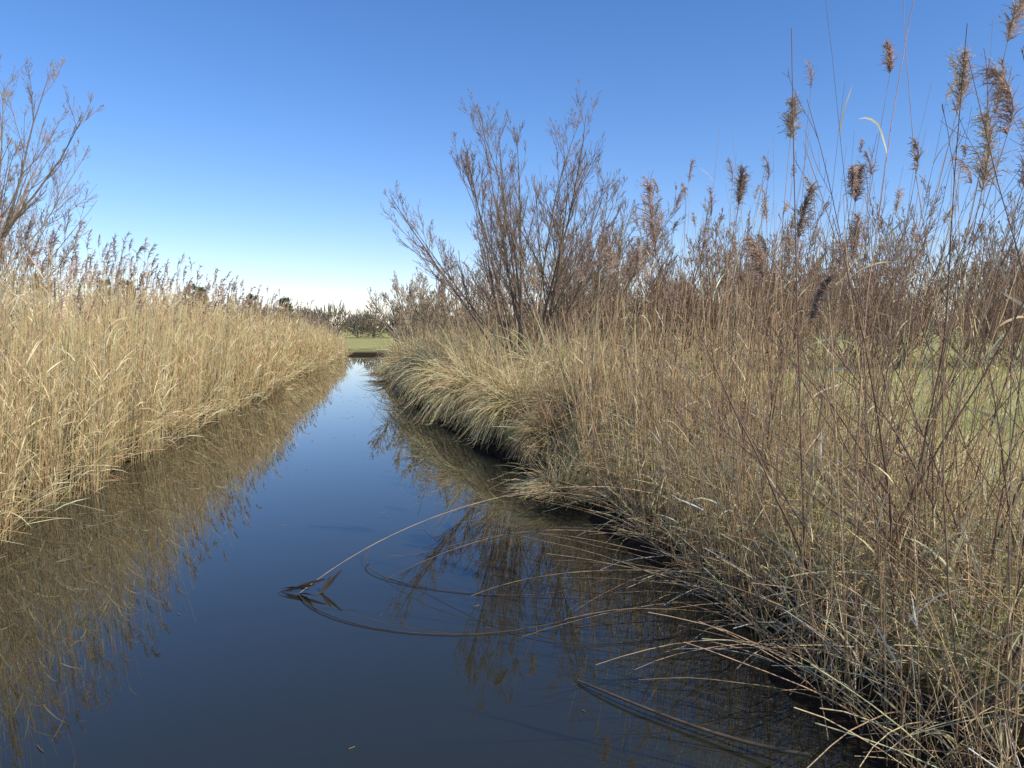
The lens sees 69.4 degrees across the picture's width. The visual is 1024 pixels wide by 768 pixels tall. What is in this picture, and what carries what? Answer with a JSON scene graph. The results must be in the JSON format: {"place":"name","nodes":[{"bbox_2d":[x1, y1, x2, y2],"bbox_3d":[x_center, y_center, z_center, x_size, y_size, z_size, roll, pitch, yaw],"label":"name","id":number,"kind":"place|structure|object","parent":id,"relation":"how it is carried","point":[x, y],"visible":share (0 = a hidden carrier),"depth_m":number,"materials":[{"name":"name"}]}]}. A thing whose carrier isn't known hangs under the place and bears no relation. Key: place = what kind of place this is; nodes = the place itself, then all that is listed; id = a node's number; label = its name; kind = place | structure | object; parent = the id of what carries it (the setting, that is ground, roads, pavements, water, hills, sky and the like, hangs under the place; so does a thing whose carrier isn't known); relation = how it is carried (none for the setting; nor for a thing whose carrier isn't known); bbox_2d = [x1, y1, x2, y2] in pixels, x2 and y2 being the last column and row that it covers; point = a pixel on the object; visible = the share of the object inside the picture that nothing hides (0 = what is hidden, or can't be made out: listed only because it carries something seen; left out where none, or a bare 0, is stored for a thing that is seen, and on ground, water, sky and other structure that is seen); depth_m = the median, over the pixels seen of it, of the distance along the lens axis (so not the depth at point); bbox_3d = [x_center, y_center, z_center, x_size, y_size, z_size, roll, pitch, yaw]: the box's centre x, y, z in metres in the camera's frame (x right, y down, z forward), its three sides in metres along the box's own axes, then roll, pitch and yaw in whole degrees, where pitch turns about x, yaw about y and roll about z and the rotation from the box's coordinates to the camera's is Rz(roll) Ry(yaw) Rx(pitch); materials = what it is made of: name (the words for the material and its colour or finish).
{"place":"outdoors","nodes":[
{"label":"outdoors","id":0,"kind":"place"},
{"bbox_2d":[5,385,794,751],"bbox_3d":[-3.327,0.893,14.738,6.552,0.006,23.145,-1,4,-9],"label":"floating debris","id":1,"kind":"object","parent":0,"point":[283,525],"visible":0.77,"depth_m":6.73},
{"bbox_2d":[0,355,874,767],"bbox_3d":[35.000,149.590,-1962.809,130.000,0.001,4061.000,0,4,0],"label":"water","id":2,"kind":"structure","parent":0,"point":[170,625],"depth_m":5.03,"materials":[{"name":"blue liquid"}]},
{"bbox_2d":[279,463,915,767],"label":"bent reed stems","id":3,"kind":"object","parent":2,"relation":"on","point":[327,584],"visible":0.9,"depth_m":5.09,"materials":[{"name":"brown plant"}]},
{"bbox_2d":[577,680,811,757],"bbox_3d":[0.846,1.675,3.744,1.300,0.084,0.060,4,6,41],"label":"fallen stick","id":4,"kind":"object","parent":2,"relation":"on","point":[777,749],"visible":1,"depth_m":3.61,"materials":[{"name":"brown wood"}]},
{"bbox_2d":[0,329,1023,767],"bbox_3d":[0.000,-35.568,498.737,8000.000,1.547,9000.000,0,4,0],"label":"ground","id":5,"kind":"structure","parent":0,"point":[812,703],"depth_m":5.17,"materials":[{"name":"plant"}]},
{"bbox_2d":[29,274,51,315],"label":"pine tree","id":6,"kind":"object","parent":5,"relation":"on","point":[37,291],"visible":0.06,"depth_m":77.44,"materials":[{"name":"green plant"}]},
{"bbox_2d":[0,134,96,330],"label":"bare tree","id":7,"kind":"object","parent":5,"relation":"on","point":[33,218],"visible":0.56,"depth_m":29.05,"materials":[{"name":"brown plant"}]},
{"bbox_2d":[0,53,104,276],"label":"bare tree","id":8,"kind":"object","parent":5,"relation":"on","point":[13,217],"visible":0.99,"depth_m":21.70,"materials":[{"name":"brown plant"}]},
{"bbox_2d":[91,279,110,312],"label":"pine tree","id":9,"kind":"object","parent":5,"relation":"on","point":[107,281],"visible":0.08,"depth_m":83.19,"materials":[{"name":"green plant"}]},
{"bbox_2d":[121,280,140,310],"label":"pine tree","id":10,"kind":"object","parent":5,"relation":"on","point":[127,288],"visible":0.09,"depth_m":79.03,"materials":[{"name":"green plant"}]},
{"bbox_2d":[0,211,353,557],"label":"reed bed","id":11,"kind":"object","parent":5,"relation":"on","point":[180,360],"visible":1,"depth_m":11.70,"materials":[{"name":"beige plant"}]},
{"bbox_2d":[180,282,196,307],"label":"pine tree","id":12,"kind":"object","parent":5,"relation":"on","point":[195,287],"visible":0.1,"depth_m":85.47,"materials":[{"name":"green plant"}]},
{"bbox_2d":[190,286,213,312],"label":"pine tree","id":13,"kind":"object","parent":5,"relation":"on","point":[203,289],"visible":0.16,"depth_m":79.31,"materials":[{"name":"green plant"}]},
{"bbox_2d":[245,293,262,317],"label":"pine tree","id":14,"kind":"object","parent":5,"relation":"on","point":[250,297],"visible":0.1,"depth_m":81.36,"materials":[{"name":"green plant"}]},
{"bbox_2d":[274,297,294,325],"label":"pine tree","id":15,"kind":"object","parent":5,"relation":"on","point":[287,299],"visible":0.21,"depth_m":77.29,"materials":[{"name":"green plant"}]},
{"bbox_2d":[366,271,456,348],"bbox_3d":[-4.389,-3.075,32.968,3.838,3.966,4.076,0,4,0],"label":"willow tree","id":16,"kind":"object","parent":5,"relation":"on","point":[379,309],"visible":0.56,"depth_m":32.47,"materials":[{"name":"brown plant"}]},
{"bbox_2d":[382,272,462,334],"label":"willow tree","id":17,"kind":"object","parent":5,"relation":"on","point":[407,287],"visible":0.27,"depth_m":42.12,"materials":[{"name":"brown plant"}]},
{"bbox_2d":[393,247,510,346],"bbox_3d":[-1.777,-2.896,27.273,3.696,4.338,3.893,2,5,28],"label":"willow tree","id":18,"kind":"object","parent":5,"relation":"on","point":[442,297],"visible":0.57,"depth_m":26.60,"materials":[{"name":"brown plant"}]},
{"bbox_2d":[3,246,1023,341],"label":"distant tree line","id":19,"kind":"object","parent":5,"relation":"on","point":[364,323],"visible":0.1,"depth_m":121.66,"materials":[{"name":"green plant"}]},
{"bbox_2d":[380,78,686,377],"bbox_3d":[0.419,-3.508,17.676,5.779,7.050,5.509,4,6,44],"label":"willow tree","id":20,"kind":"object","parent":5,"relation":"on","point":[512,249],"visible":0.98,"depth_m":17.55,"materials":[{"name":"brown plant"}]},
{"bbox_2d":[355,289,791,505],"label":"grass tussocks","id":21,"kind":"object","parent":5,"relation":"on","point":[426,364],"depth_m":13.63,"materials":[{"name":"beige plant"}]},
{"bbox_2d":[471,134,676,360],"bbox_3d":[1.638,-3.259,21.078,5.459,6.488,4.341,0,4,0],"label":"willow tree","id":22,"kind":"object","parent":5,"relation":"on","point":[617,241],"visible":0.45,"depth_m":20.37,"materials":[{"name":"brown plant"}]},
{"bbox_2d":[620,281,790,522],"bbox_3d":[1.737,0.165,6.613,1.381,2.142,1.415,1,5,18],"label":"dogwood shrub","id":23,"kind":"object","parent":5,"relation":"on","point":[717,394],"visible":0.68,"depth_m":6.49,"materials":[{"name":"brown plant"}]},
{"bbox_2d":[420,308,1023,648],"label":"meadow grass","id":24,"kind":"structure","parent":5,"relation":"on","point":[954,389],"depth_m":15.20,"materials":[{"name":"green plant"}]},
{"bbox_2d":[434,174,1023,375],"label":"shrub thicket","id":25,"kind":"object","parent":5,"relation":"on","point":[986,266],"visible":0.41,"depth_m":26.99,"materials":[{"name":"brown plant"}]},
{"bbox_2d":[488,0,1023,767],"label":"reed bed","id":26,"kind":"object","parent":5,"relation":"on","point":[594,412],"visible":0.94,"depth_m":4.96,"materials":[{"name":"beige plant"}]},
{"bbox_2d":[648,215,985,652],"bbox_3d":[1.746,0.247,4.525,2.052,2.301,1.751,0,4,0],"label":"dogwood shrub","id":27,"kind":"object","parent":5,"relation":"on","point":[761,461],"visible":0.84,"depth_m":4.30,"materials":[{"name":"brown plant"}]},
{"bbox_2d":[746,46,1023,638],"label":"dogwood shrub","id":28,"kind":"object","parent":5,"relation":"on","point":[928,495],"visible":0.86,"depth_m":3.95,"materials":[{"name":"brown plant"}]},
{"bbox_2d":[769,199,1023,476],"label":"dogwood shrub","id":29,"kind":"object","parent":5,"relation":"on","point":[887,362],"visible":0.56,"depth_m":7.35,"materials":[{"name":"brown plant"}]},
{"bbox_2d":[780,23,1023,566],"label":"dogwood shrub","id":30,"kind":"object","parent":5,"relation":"on","point":[955,363],"visible":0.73,"depth_m":5.13,"materials":[{"name":"brown plant"}]},
{"bbox_2d":[853,134,1023,458],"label":"dogwood shrub","id":31,"kind":"object","parent":5,"relation":"on","point":[1002,288],"visible":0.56,"depth_m":8.63,"materials":[{"name":"brown plant"}]},
{"bbox_2d":[0,0,1023,328],"label":"sky","id":32,"kind":"structure","parent":0,"point":[261,142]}
]}

